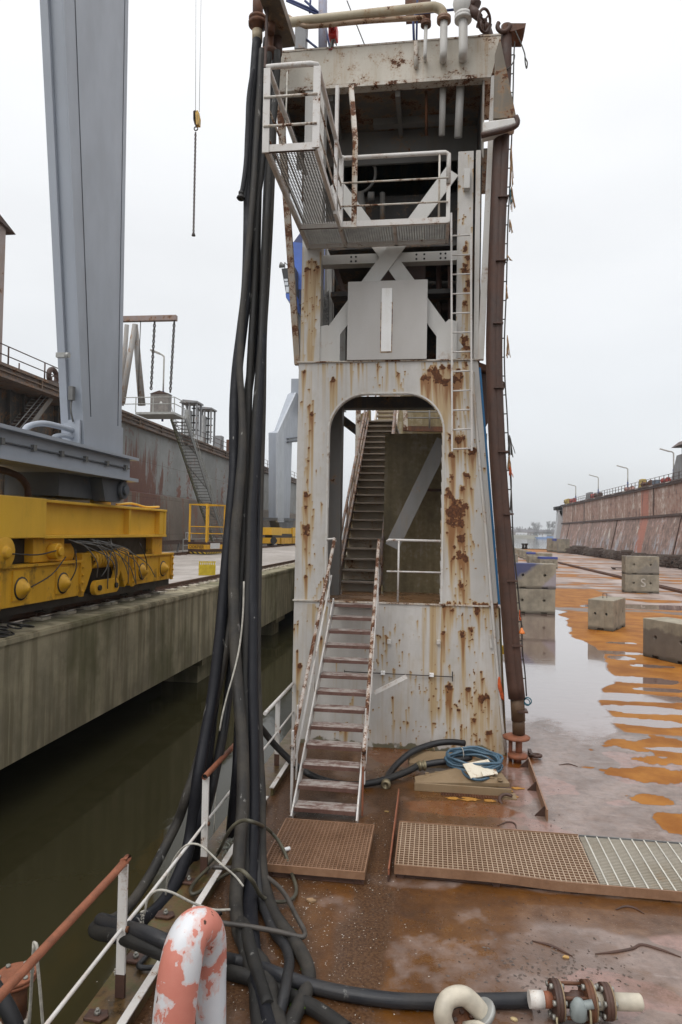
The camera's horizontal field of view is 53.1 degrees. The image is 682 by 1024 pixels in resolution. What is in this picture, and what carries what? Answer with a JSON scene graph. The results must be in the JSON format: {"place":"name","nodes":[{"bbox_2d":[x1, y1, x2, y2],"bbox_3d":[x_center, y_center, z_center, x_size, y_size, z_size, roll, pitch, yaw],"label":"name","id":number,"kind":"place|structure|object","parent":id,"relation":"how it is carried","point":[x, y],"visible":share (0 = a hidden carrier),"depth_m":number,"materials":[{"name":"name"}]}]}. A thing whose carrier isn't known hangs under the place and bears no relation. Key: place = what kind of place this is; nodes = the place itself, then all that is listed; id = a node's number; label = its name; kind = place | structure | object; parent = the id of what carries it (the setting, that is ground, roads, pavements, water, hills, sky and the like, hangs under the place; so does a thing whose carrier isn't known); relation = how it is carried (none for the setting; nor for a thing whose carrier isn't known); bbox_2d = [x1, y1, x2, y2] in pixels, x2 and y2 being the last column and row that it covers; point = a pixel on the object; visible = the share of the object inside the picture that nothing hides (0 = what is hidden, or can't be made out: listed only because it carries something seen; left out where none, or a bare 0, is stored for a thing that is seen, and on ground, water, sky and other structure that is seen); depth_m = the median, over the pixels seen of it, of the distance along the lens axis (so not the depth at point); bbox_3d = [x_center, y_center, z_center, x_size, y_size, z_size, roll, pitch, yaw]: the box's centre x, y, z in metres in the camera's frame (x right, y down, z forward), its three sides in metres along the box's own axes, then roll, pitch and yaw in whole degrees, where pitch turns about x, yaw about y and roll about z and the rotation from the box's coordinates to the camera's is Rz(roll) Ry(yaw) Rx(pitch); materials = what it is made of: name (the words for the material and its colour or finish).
{"place":"outdoors","nodes":[
{"label":"outdoors","id":0,"kind":"place"},
{"bbox_2d":[0,215,15,361],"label":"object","id":1,"kind":"object","parent":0,"point":[5,229],"visible":0.92,"depth_m":38.60,"materials":[{"name":"brown paint"}]},
{"bbox_2d":[0,980,23,1023],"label":"thick hose","id":2,"kind":"object","parent":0,"point":[10,1013],"visible":0.79,"depth_m":4.72,"materials":[{"name":"black rubber"}]},
{"bbox_2d":[0,961,36,1023],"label":"stand pipe","id":3,"kind":"object","parent":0,"point":[19,993],"visible":0.47,"depth_m":5.14,"materials":[{"name":"orange metal"}]},
{"bbox_2d":[27,941,43,1023],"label":"rope","id":4,"kind":"object","parent":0,"point":[35,946],"visible":0.78,"depth_m":4.55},
{"bbox_2d":[0,544,294,627],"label":"quay","id":5,"kind":"structure","parent":0,"point":[185,567],"depth_m":43.88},
{"bbox_2d":[0,552,346,626],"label":"crane rail","id":6,"kind":"object","parent":5,"relation":"on","point":[83,605],"visible":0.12,"depth_m":18.34,"materials":[{"name":"metal"}]},
{"bbox_2d":[0,0,173,621],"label":"gantry crane","id":7,"kind":"object","parent":6,"relation":"on","point":[56,552],"visible":1,"depth_m":15.07,"materials":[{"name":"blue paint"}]},
{"bbox_2d":[170,406,223,541],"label":"steel stair","id":8,"kind":"object","parent":5,"relation":"on","point":[193,442],"visible":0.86,"depth_m":57.58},
{"bbox_2d":[122,390,185,418],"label":"stair platform","id":9,"kind":"structure","parent":8,"relation":"on","point":[160,403],"depth_m":53.10,"materials":[{"name":"metal"}]},
{"bbox_2d":[122,315,177,405],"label":"davit frame","id":10,"kind":"object","parent":9,"relation":"attached to","point":[134,343],"visible":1,"depth_m":52.86,"materials":[{"name":"metal"}]},
{"bbox_2d":[188,504,225,553],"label":"guard railing","id":11,"kind":"object","parent":5,"relation":"on","point":[206,547],"visible":0.99,"depth_m":54.02,"materials":[{"name":"metal"}]},
{"bbox_2d":[198,561,215,574],"bbox_3d":[-5.803,2.442,29.560,0.730,0.609,0.020,2,-2,-21],"label":"yellow sign plate","id":12,"kind":"object","parent":5,"relation":"on","point":[208,569],"visible":0.98,"depth_m":29.55,"materials":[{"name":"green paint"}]},
{"bbox_2d":[263,234,345,545],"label":"gantry crane","id":13,"kind":"object","parent":5,"relation":"on","point":[280,530],"visible":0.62,"depth_m":89.59,"materials":[{"name":"grey metal"}]},
{"bbox_2d":[192,18,200,236],"bbox_3d":[-6.740,-18.773,31.898,0.339,11.956,0.389,1,-2,8],"label":"crane hook","id":14,"kind":"object","parent":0,"point":[196,119],"visible":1,"depth_m":31.76,"materials":[{"name":"metal"}]},
{"bbox_2d":[0,535,546,1023],"bbox_3d":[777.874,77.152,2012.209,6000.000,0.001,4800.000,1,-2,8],"label":"river","id":15,"kind":"structure","parent":0,"point":[86,807],"depth_m":12.69,"materials":[{"name":"liquid"}]},
{"bbox_2d":[0,361,296,551],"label":"dock wall","id":16,"kind":"structure","parent":15,"relation":"in","point":[158,469],"depth_m":59.67,"materials":[{"name":"metal"}]},
{"bbox_2d":[0,343,58,378],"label":"guard rail","id":17,"kind":"object","parent":16,"relation":"on","point":[8,357],"visible":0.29,"depth_m":40.17,"materials":[{"name":"metal"}]},
{"bbox_2d":[11,395,52,429],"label":"steel stair","id":18,"kind":"object","parent":16,"relation":"attached to","point":[31,403],"visible":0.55,"depth_m":42.01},
{"bbox_2d":[179,399,203,436],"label":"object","id":19,"kind":"object","parent":16,"relation":"on","point":[193,414],"visible":0.76,"depth_m":64.99,"materials":[{"name":"paint"}]},
{"bbox_2d":[197,406,216,444],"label":"grey cabinet","id":20,"kind":"object","parent":16,"relation":"on","point":[205,424],"visible":0.8,"depth_m":70.99,"materials":[{"name":"metal"}]},
{"bbox_2d":[0,553,361,769],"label":"quay edge","id":21,"kind":"object","parent":15,"relation":"in","point":[61,675],"depth_m":15.57,"materials":[{"name":"concrete"}]},
{"bbox_2d":[0,622,34,637],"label":"cable heap","id":22,"kind":"object","parent":21,"relation":"on","point":[5,631],"visible":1,"depth_m":12.63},
{"bbox_2d":[164,655,211,682],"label":"quay pillar","id":23,"kind":"structure","parent":15,"relation":"in","point":[197,672],"depth_m":23.59,"materials":[{"name":"concrete"}]},
{"bbox_2d":[261,615,284,634],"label":"quay pillar","id":24,"kind":"structure","parent":15,"relation":"in","point":[270,628],"depth_m":34.47,"materials":[{"name":"concrete"}]},
{"bbox_2d":[133,549,681,1023],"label":"dock deck","id":25,"kind":"structure","parent":15,"relation":"in","point":[605,711],"depth_m":8.10,"materials":[{"name":"metal"}]},
{"bbox_2d":[152,906,226,1023],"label":"goose vent","id":26,"kind":"object","parent":25,"relation":"on","point":[191,983],"visible":1,"depth_m":4.46,"materials":[{"name":"metal"}]},
{"bbox_2d":[117,796,267,1023],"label":"kerb bar","id":27,"kind":"object","parent":25,"relation":"on","point":[132,1011],"visible":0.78,"depth_m":5.15,"materials":[{"name":"white paint"}]},
{"bbox_2d":[88,921,351,1023],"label":"thick hose","id":28,"kind":"object","parent":25,"relation":"on","point":[319,1011],"visible":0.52,"depth_m":5.01,"materials":[{"name":"rubber"}]},
{"bbox_2d":[226,720,236,837],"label":"dark hose","id":29,"kind":"object","parent":25,"relation":"on","point":[231,816],"visible":0.38,"depth_m":7.60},
{"bbox_2d":[228,47,286,1023],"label":"grey hose","id":30,"kind":"object","parent":25,"relation":"on","point":[239,852],"visible":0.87,"depth_m":7.84,"materials":[{"name":"rubber"}]},
{"bbox_2d":[219,581,244,730],"bbox_3d":[-1.179,1.577,7.522,0.080,1.596,0.359,0,-2,33],"label":"rope","id":31,"kind":"object","parent":30,"relation":"hanging from","point":[236,657],"visible":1,"depth_m":7.52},
{"bbox_2d":[243,334,275,1023],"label":"thick hose","id":32,"kind":"object","parent":25,"relation":"on","point":[250,905],"visible":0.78,"depth_m":7.45,"materials":[{"name":"rubber"}]},
{"bbox_2d":[212,865,306,939],"bbox_3d":[-0.759,3.490,6.150,0.793,0.196,1.053,1,-2,-11],"label":"cable","id":33,"kind":"object","parent":25,"relation":"on","point":[279,887],"visible":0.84,"depth_m":5.75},
{"bbox_2d":[241,49,280,1004],"bbox_3d":[-0.904,-1.865,7.918,0.362,11.261,5.885,1,-2,-7],"label":"grey hose","id":34,"kind":"object","parent":25,"relation":"on","point":[255,966],"visible":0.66,"depth_m":8.53,"materials":[{"name":"rubber"}]},
{"bbox_2d":[257,845,293,1014],"bbox_3d":[-0.562,3.460,5.768,0.265,0.397,2.234,1,-2,-11],"label":"smooth hose","id":35,"kind":"object","parent":25,"relation":"on","point":[282,942],"visible":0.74,"depth_m":5.52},
{"bbox_2d":[269,762,290,795],"bbox_3d":[-0.831,3.707,9.614,0.060,0.112,1.250,1,-2,8],"label":"kerb bar","id":36,"kind":"object","parent":25,"relation":"on","point":[278,779],"visible":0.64,"depth_m":9.40,"materials":[{"name":"white paint"}]},
{"bbox_2d":[258,122,315,1023],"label":"dark hose","id":37,"kind":"object","parent":25,"relation":"on","point":[296,1009],"visible":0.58,"depth_m":6.88,"materials":[{"name":"rubber"}]},
{"bbox_2d":[257,464,260,596],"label":"thin hose","id":38,"kind":"object","parent":37,"relation":"hanging from","point":[258,523],"visible":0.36,"depth_m":8.46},
{"bbox_2d":[75,548,546,1023],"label":"deck edge","id":39,"kind":"object","parent":25,"relation":"attached to","point":[135,979],"depth_m":6.17,"materials":[{"name":"metal"}]},
{"bbox_2d":[83,1007,108,1022],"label":"bolted lug","id":40,"kind":"object","parent":39,"relation":"on","point":[97,1015],"visible":1,"depth_m":4.86,"materials":[{"name":"metal"}]},
{"bbox_2d":[0,682,293,1023],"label":"guard rail","id":41,"kind":"object","parent":39,"relation":"on","point":[120,871],"visible":0.95,"depth_m":5.09,"materials":[{"name":"metal"}]},
{"bbox_2d":[143,889,229,915],"bbox_3d":[-1.237,3.162,5.526,0.702,0.294,0.118,2,-2,-18],"label":"rope","id":42,"kind":"object","parent":41,"relation":"hanging from","point":[177,895],"visible":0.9,"depth_m":5.46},
{"bbox_2d":[165,843,243,894],"bbox_3d":[-1.297,3.315,6.165,0.965,0.673,0.178,0,-2,32],"label":"rope","id":43,"kind":"object","parent":41,"relation":"hanging from","point":[217,860],"visible":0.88,"depth_m":6.08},
{"bbox_2d":[155,908,174,919],"bbox_3d":[-1.583,3.620,6.160,0.168,0.062,0.119,1,-2,8],"label":"bolted lug","id":44,"kind":"object","parent":39,"relation":"on","point":[165,914],"visible":1,"depth_m":6.14,"materials":[{"name":"metal"}]},
{"bbox_2d":[136,911,221,970],"bbox_3d":[-1.345,3.604,5.761,0.469,0.061,0.843,1,-2,8],"label":"cable","id":45,"kind":"object","parent":39,"relation":"on","point":[140,962],"visible":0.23,"depth_m":5.38,"materials":[{"name":"black rubber"}]},
{"bbox_2d":[209,651,232,814],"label":"dark hose","id":46,"kind":"object","parent":39,"relation":"on","point":[221,744],"visible":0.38,"depth_m":7.59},
{"bbox_2d":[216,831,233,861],"bbox_3d":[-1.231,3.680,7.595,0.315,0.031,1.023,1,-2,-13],"label":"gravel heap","id":47,"kind":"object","parent":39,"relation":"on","point":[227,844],"visible":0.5,"depth_m":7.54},
{"bbox_2d":[189,818,297,903],"bbox_3d":[-0.904,3.279,6.744,1.045,0.761,1.393,1,-2,8],"label":"cable","id":48,"kind":"object","parent":39,"relation":"on","point":[240,870],"visible":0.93,"depth_m":6.54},
{"bbox_2d":[94,913,528,1009],"bbox_3d":[-0.345,3.377,5.099,3.483,0.573,0.779,1,-2,13],"label":"thick hose","id":49,"kind":"object","parent":25,"relation":"on","point":[156,937],"visible":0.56,"depth_m":5.03,"materials":[{"name":"rubber"}]},
{"bbox_2d":[267,818,373,884],"bbox_3d":[-0.207,3.642,7.368,1.039,0.136,1.117,1,-2,8],"label":"walkway grating","id":50,"kind":"object","parent":25,"relation":"on","point":[330,851],"visible":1,"depth_m":7.20,"materials":[{"name":"brown metal"}]},
{"bbox_2d":[263,725,418,787],"bbox_3d":[-0.088,3.288,9.609,2.437,0.970,0.654,1,-2,5],"label":"thick hose","id":51,"kind":"object","parent":25,"relation":"on","point":[281,751],"visible":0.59,"depth_m":9.52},
{"bbox_2d":[290,538,406,822],"bbox_3d":[0.240,2.122,9.696,1.388,3.465,3.038,1,-2,8],"label":"steel stair","id":52,"kind":"object","parent":25,"relation":"on","point":[296,805],"visible":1,"depth_m":9.25,"materials":[{"name":"metal"}]},
{"bbox_2d":[277,33,506,755],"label":"stair tower","id":53,"kind":"structure","parent":25,"relation":"on","point":[375,328],"depth_m":11.35,"materials":[{"name":"metal"}]},
{"bbox_2d":[260,0,295,47],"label":"overhang beam","id":54,"kind":"structure","parent":53,"relation":"attached to","point":[279,15],"depth_m":10.93,"materials":[{"name":"metal"}]},
{"bbox_2d":[248,0,268,67],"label":"hose fitting","id":55,"kind":"object","parent":54,"relation":"attached to","point":[258,18],"visible":0.95,"depth_m":11.04,"materials":[{"name":"metal"}]},
{"bbox_2d":[127,36,261,924],"bbox_3d":[-1.466,-1.974,8.462,0.433,11.584,5.095,1,-2,3],"label":"thick hose","id":56,"kind":"object","parent":55,"relation":"hanging from","point":[177,878],"visible":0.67,"depth_m":7.93,"materials":[{"name":"rubber"}]},
{"bbox_2d":[111,617,229,915],"bbox_3d":[-1.683,2.250,7.103,0.273,2.939,2.408,0,-2,19],"label":"grey hose","id":57,"kind":"object","parent":56,"relation":"attached to","point":[138,893],"visible":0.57,"depth_m":7.08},
{"bbox_2d":[236,68,254,200],"bbox_3d":[-1.433,-5.789,10.399,0.132,2.328,0.612,1,-2,8],"label":"hose end","id":58,"kind":"object","parent":56,"relation":"attached to","point":[240,197],"visible":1,"depth_m":10.33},
{"bbox_2d":[263,20,282,59],"bbox_3d":[-1.135,-7.728,11.169,0.261,0.688,0.470,1,-2,16],"label":"hose fitting","id":59,"kind":"object","parent":54,"relation":"attached to","point":[274,42],"visible":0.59,"depth_m":11.04,"materials":[{"name":"metal"}]},
{"bbox_2d":[189,37,264,866],"bbox_3d":[-1.387,-1.493,9.190,0.363,12.772,3.904,1,-2,4],"label":"thick hose","id":60,"kind":"object","parent":59,"relation":"attached to","point":[196,854],"visible":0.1,"depth_m":7.71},
{"bbox_2d":[235,51,271,1023],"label":"ribbed hose","id":61,"kind":"object","parent":59,"relation":"hanging from","point":[255,1015],"visible":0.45,"depth_m":9.21,"materials":[{"name":"rubber"}]},
{"bbox_2d":[261,56,280,256],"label":"thick hose","id":62,"kind":"object","parent":59,"relation":"attached to","point":[266,159],"visible":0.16,"depth_m":10.82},
{"bbox_2d":[328,27,337,49],"bbox_3d":[-0.136,-8.031,11.555,0.148,0.402,0.265,1,-2,8],"label":"alarm horn","id":63,"kind":"object","parent":53,"relation":"on","point":[333,35],"visible":0.81,"depth_m":11.52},
{"bbox_2d":[262,61,450,249],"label":"balcony","id":64,"kind":"structure","parent":53,"relation":"attached to","point":[325,233],"depth_m":10.45,"materials":[{"name":"white paint"}]},
{"bbox_2d":[288,14,430,135],"bbox_3d":[0.238,-7.588,11.658,2.575,1.982,0.958,1,-2,8],"label":"deck pipe","id":65,"kind":"object","parent":53,"relation":"attached to","point":[425,23],"visible":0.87,"depth_m":11.22,"materials":[{"name":"metal"}]},
{"bbox_2d":[341,395,396,592],"bbox_3d":[0.790,-1.012,16.722,0.910,5.539,8.081,1,-2,6],"label":"steel stair","id":66,"kind":"object","parent":53,"relation":"on","point":[366,521],"visible":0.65,"depth_m":15.70,"materials":[{"name":"metal"}]},
{"bbox_2d":[343,395,442,590],"bbox_3d":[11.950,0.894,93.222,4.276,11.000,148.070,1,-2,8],"label":"stair railing","id":67,"kind":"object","parent":66,"relation":"attached to","point":[419,421],"depth_m":21.75,"materials":[{"name":"metal"}]},
{"bbox_2d":[361,395,400,433],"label":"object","id":68,"kind":"object","parent":67,"relation":"on","point":[377,412],"visible":0.16,"depth_m":25.81,"materials":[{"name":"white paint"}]},
{"bbox_2d":[289,1,450,135],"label":"deck pipe","id":69,"kind":"object","parent":53,"relation":"attached to","point":[443,17],"visible":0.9,"depth_m":11.18,"materials":[{"name":"metal"}]},
{"bbox_2d":[344,639,452,680],"bbox_3d":[0.928,2.377,11.065,1.761,0.651,0.065,1,-2,8],"label":"measuring bar","id":70,"kind":"object","parent":53,"relation":"attached to","point":[384,673],"visible":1,"depth_m":11.03,"materials":[{"name":"metal"}]},
{"bbox_2d":[386,539,440,601],"bbox_3d":[1.171,0.957,11.109,0.894,1.031,0.040,1,-2,8],"label":"guard rail","id":71,"kind":"object","parent":53,"relation":"on","point":[413,540],"visible":1,"depth_m":11.12,"materials":[{"name":"metal"}]},
{"bbox_2d":[450,168,472,451],"bbox_3d":[1.965,-3.306,11.127,0.405,4.676,0.255,1,-2,8],"label":"wall ladder","id":72,"kind":"object","parent":53,"relation":"attached to","point":[466,179],"depth_m":10.99,"materials":[{"name":"metal"}]},
{"bbox_2d":[453,0,491,138],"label":"deck pipe","id":73,"kind":"object","parent":53,"relation":"attached to","point":[466,11],"visible":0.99,"depth_m":10.97,"materials":[{"name":"metal"}]},
{"bbox_2d":[472,371,506,752],"bbox_3d":[2.368,0.760,10.935,0.640,6.101,0.059,1,-2,8],"label":"conduit","id":74,"kind":"object","parent":53,"relation":"attached to","point":[488,564],"visible":0.94,"depth_m":10.92,"materials":[{"name":"metal"}]},
{"bbox_2d":[478,362,504,425],"bbox_3d":[2.538,-1.955,11.640,0.507,1.082,0.600,1,-2,8],"label":"side bracket","id":75,"kind":"object","parent":53,"relation":"attached to","point":[483,369],"visible":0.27,"depth_m":11.55,"materials":[{"name":"metal"}]},
{"bbox_2d":[387,789,398,881],"bbox_3d":[0.621,3.681,7.924,0.020,0.120,2.194,1,-2,8],"label":"flat bar","id":76,"kind":"object","parent":25,"relation":"on","point":[392,845],"visible":1,"depth_m":7.59,"materials":[{"name":"orange metal"}]},
{"bbox_2d":[381,739,465,788],"bbox_3d":[1.137,3.635,10.011,1.811,0.384,0.417,3,-2,-43],"label":"hose","id":77,"kind":"object","parent":25,"relation":"on","point":[395,766],"visible":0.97,"depth_m":10.13,"materials":[{"name":"black rubber"}]},
{"bbox_2d":[230,754,668,1020],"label":"rust flakes","id":78,"kind":"object","parent":25,"relation":"on","point":[458,915],"visible":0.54,"depth_m":6.14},
{"bbox_2d":[408,747,511,795],"bbox_3d":[1.664,3.671,9.833,1.410,0.288,1.315,1,-2,8],"label":"hatch cover","id":79,"kind":"object","parent":25,"relation":"on","point":[453,780],"visible":0.81,"depth_m":9.29,"materials":[{"name":"brown metal"}]},
{"bbox_2d":[426,756,472,767],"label":"short hose","id":80,"kind":"object","parent":79,"relation":"on","point":[435,762],"visible":0.68,"depth_m":9.80,"materials":[{"name":"black rubber"}]},
{"bbox_2d":[444,746,503,780],"bbox_3d":[1.918,3.547,9.724,0.730,0.273,0.752,2,-2,-34],"label":"hose coil","id":81,"kind":"object","parent":79,"relation":"on","point":[496,761],"visible":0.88,"depth_m":9.78,"materials":[{"name":"blue plastic"}]},
{"bbox_2d":[463,759,497,778],"bbox_3d":[1.939,3.562,9.444,0.448,0.152,0.235,2,-2,-26],"label":"crumpled white cloth","id":82,"kind":"object","parent":79,"relation":"on","point":[473,770],"visible":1,"depth_m":9.42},
{"bbox_2d":[433,984,495,1023],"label":"pipe elbow","id":83,"kind":"object","parent":25,"relation":"on","point":[476,1009],"visible":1,"depth_m":4.62,"materials":[{"name":"metal"}]},
{"bbox_2d":[441,787,498,799],"bbox_3d":[1.762,3.795,9.294,0.794,0.012,0.504,1,-2,8],"label":"deck grate","id":84,"kind":"object","parent":25,"relation":"on","point":[469,795],"visible":0.36,"depth_m":9.11,"materials":[{"name":"metal"}]},
{"bbox_2d":[486,21,529,762],"bbox_3d":[2.650,-1.962,10.763,0.742,11.636,0.527,1,-2,8],"label":"mooring pipe","id":85,"kind":"object","parent":25,"relation":"on","point":[498,452],"visible":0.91,"depth_m":10.61,"materials":[{"name":"metal"}]},
{"bbox_2d":[481,39,519,141],"bbox_3d":[2.496,-6.623,10.699,0.599,1.640,0.305,1,-2,8],"label":"bracket arm","id":86,"kind":"object","parent":85,"relation":"attached to","point":[506,117],"visible":1,"depth_m":10.66},
{"bbox_2d":[502,41,526,695],"bbox_3d":[2.717,-2.319,10.648,0.477,10.301,0.078,1,-2,8],"label":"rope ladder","id":87,"kind":"object","parent":85,"relation":"hanging from","point":[511,201],"visible":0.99,"depth_m":10.67,"materials":[{"name":"metal"}]},
{"bbox_2d":[520,757,547,820],"bbox_3d":[2.620,3.748,9.336,0.140,0.140,1.978,1,-2,9],"label":"angle bar","id":88,"kind":"object","parent":25,"relation":"on","point":[543,811],"visible":1,"depth_m":9.21,"materials":[{"name":"brown metal"}]},
{"bbox_2d":[394,821,681,901],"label":"walkway grating","id":89,"kind":"object","parent":25,"relation":"on","point":[499,857],"visible":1,"depth_m":7.07,"materials":[{"name":"brown metal"}]},
{"bbox_2d":[438,925,681,1015],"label":"rust grit","id":90,"kind":"object","parent":25,"relation":"on","point":[521,968],"visible":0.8,"depth_m":5.50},
{"bbox_2d":[557,539,569,552],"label":"concrete block","id":91,"kind":"object","parent":25,"relation":"on","point":[562,544],"depth_m":136.59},
{"bbox_2d":[527,978,643,1023],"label":"hose valve","id":92,"kind":"object","parent":25,"relation":"on","point":[588,1001],"visible":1,"depth_m":4.88,"materials":[{"name":"orange metal"}]},
{"bbox_2d":[588,596,625,631],"bbox_3d":[10.188,3.781,26.112,0.920,1.308,1.823,0,-2,36],"label":"concrete block","id":93,"kind":"object","parent":25,"relation":"on","point":[606,613],"depth_m":25.46,"materials":[{"name":"concrete"}]},
{"bbox_2d":[558,562,681,593],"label":"floor rail","id":94,"kind":"object","parent":25,"relation":"on","point":[677,590],"visible":0.43,"depth_m":60.63,"materials":[{"name":"metal"}]},
{"bbox_2d":[559,478,681,554],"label":"dock wall","id":95,"kind":"structure","parent":25,"relation":"on","point":[646,519],"depth_m":110.93,"materials":[{"name":"metal"}]},
{"bbox_2d":[553,507,562,538],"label":"end plate","id":96,"kind":"object","parent":95,"relation":"attached to","point":[558,525],"visible":0.35,"depth_m":174.10,"materials":[{"name":"white paint"}]},
{"bbox_2d":[564,471,680,502],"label":"guard rail","id":97,"kind":"object","parent":95,"relation":"on","point":[627,487],"visible":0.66,"depth_m":112.72,"materials":[{"name":"metal"}]},
{"bbox_2d":[671,441,681,479],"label":"deck house","id":98,"kind":"structure","parent":95,"relation":"on","point":[678,465],"depth_m":94.51,"materials":[{"name":"grey paint"}]},
{"bbox_2d":[579,835,681,890],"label":"walkway grating","id":99,"kind":"object","parent":25,"relation":"on","point":[638,863],"visible":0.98,"depth_m":7.11,"materials":[{"name":"metal"}]},
{"bbox_2d":[595,943,680,956],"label":"scale ridge","id":100,"kind":"structure","parent":25,"relation":"on","point":[636,946],"depth_m":5.76,"materials":[{"name":"metal"}]},
{"bbox_2d":[622,574,658,593],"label":"concrete block","id":101,"kind":"object","parent":25,"relation":"on","point":[633,583],"depth_m":42.60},
{"bbox_2d":[622,556,658,574],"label":"concrete block","id":102,"kind":"object","parent":101,"relation":"on","point":[642,565],"depth_m":42.63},
{"bbox_2d":[643,617,681,663],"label":"concrete block","id":103,"kind":"object","parent":25,"relation":"on","point":[662,638],"depth_m":19.43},
{"bbox_2d":[286,0,329,48],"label":"lattice mast","id":104,"kind":"object","parent":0,"point":[302,41],"visible":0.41,"depth_m":30.98,"materials":[{"name":"metal"}]},
{"bbox_2d":[0,0,681,529],"label":"sky","id":105,"kind":"structure","parent":0,"point":[593,371],"materials":[{"name":"white"}]},
{"bbox_2d":[516,588,554,614],"bbox_3d":[8.599,3.991,30.764,1.916,1.100,0.920,1,-2,8],"label":"concrete block","id":106,"kind":"object","parent":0,"point":[537,601],"depth_m":30.29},
{"bbox_2d":[514,562,555,589],"bbox_3d":[8.639,2.876,30.794,1.916,1.122,0.920,1,-2,7],"label":"concrete block","id":107,"kind":"object","parent":106,"relation":"on","point":[536,575],"depth_m":30.33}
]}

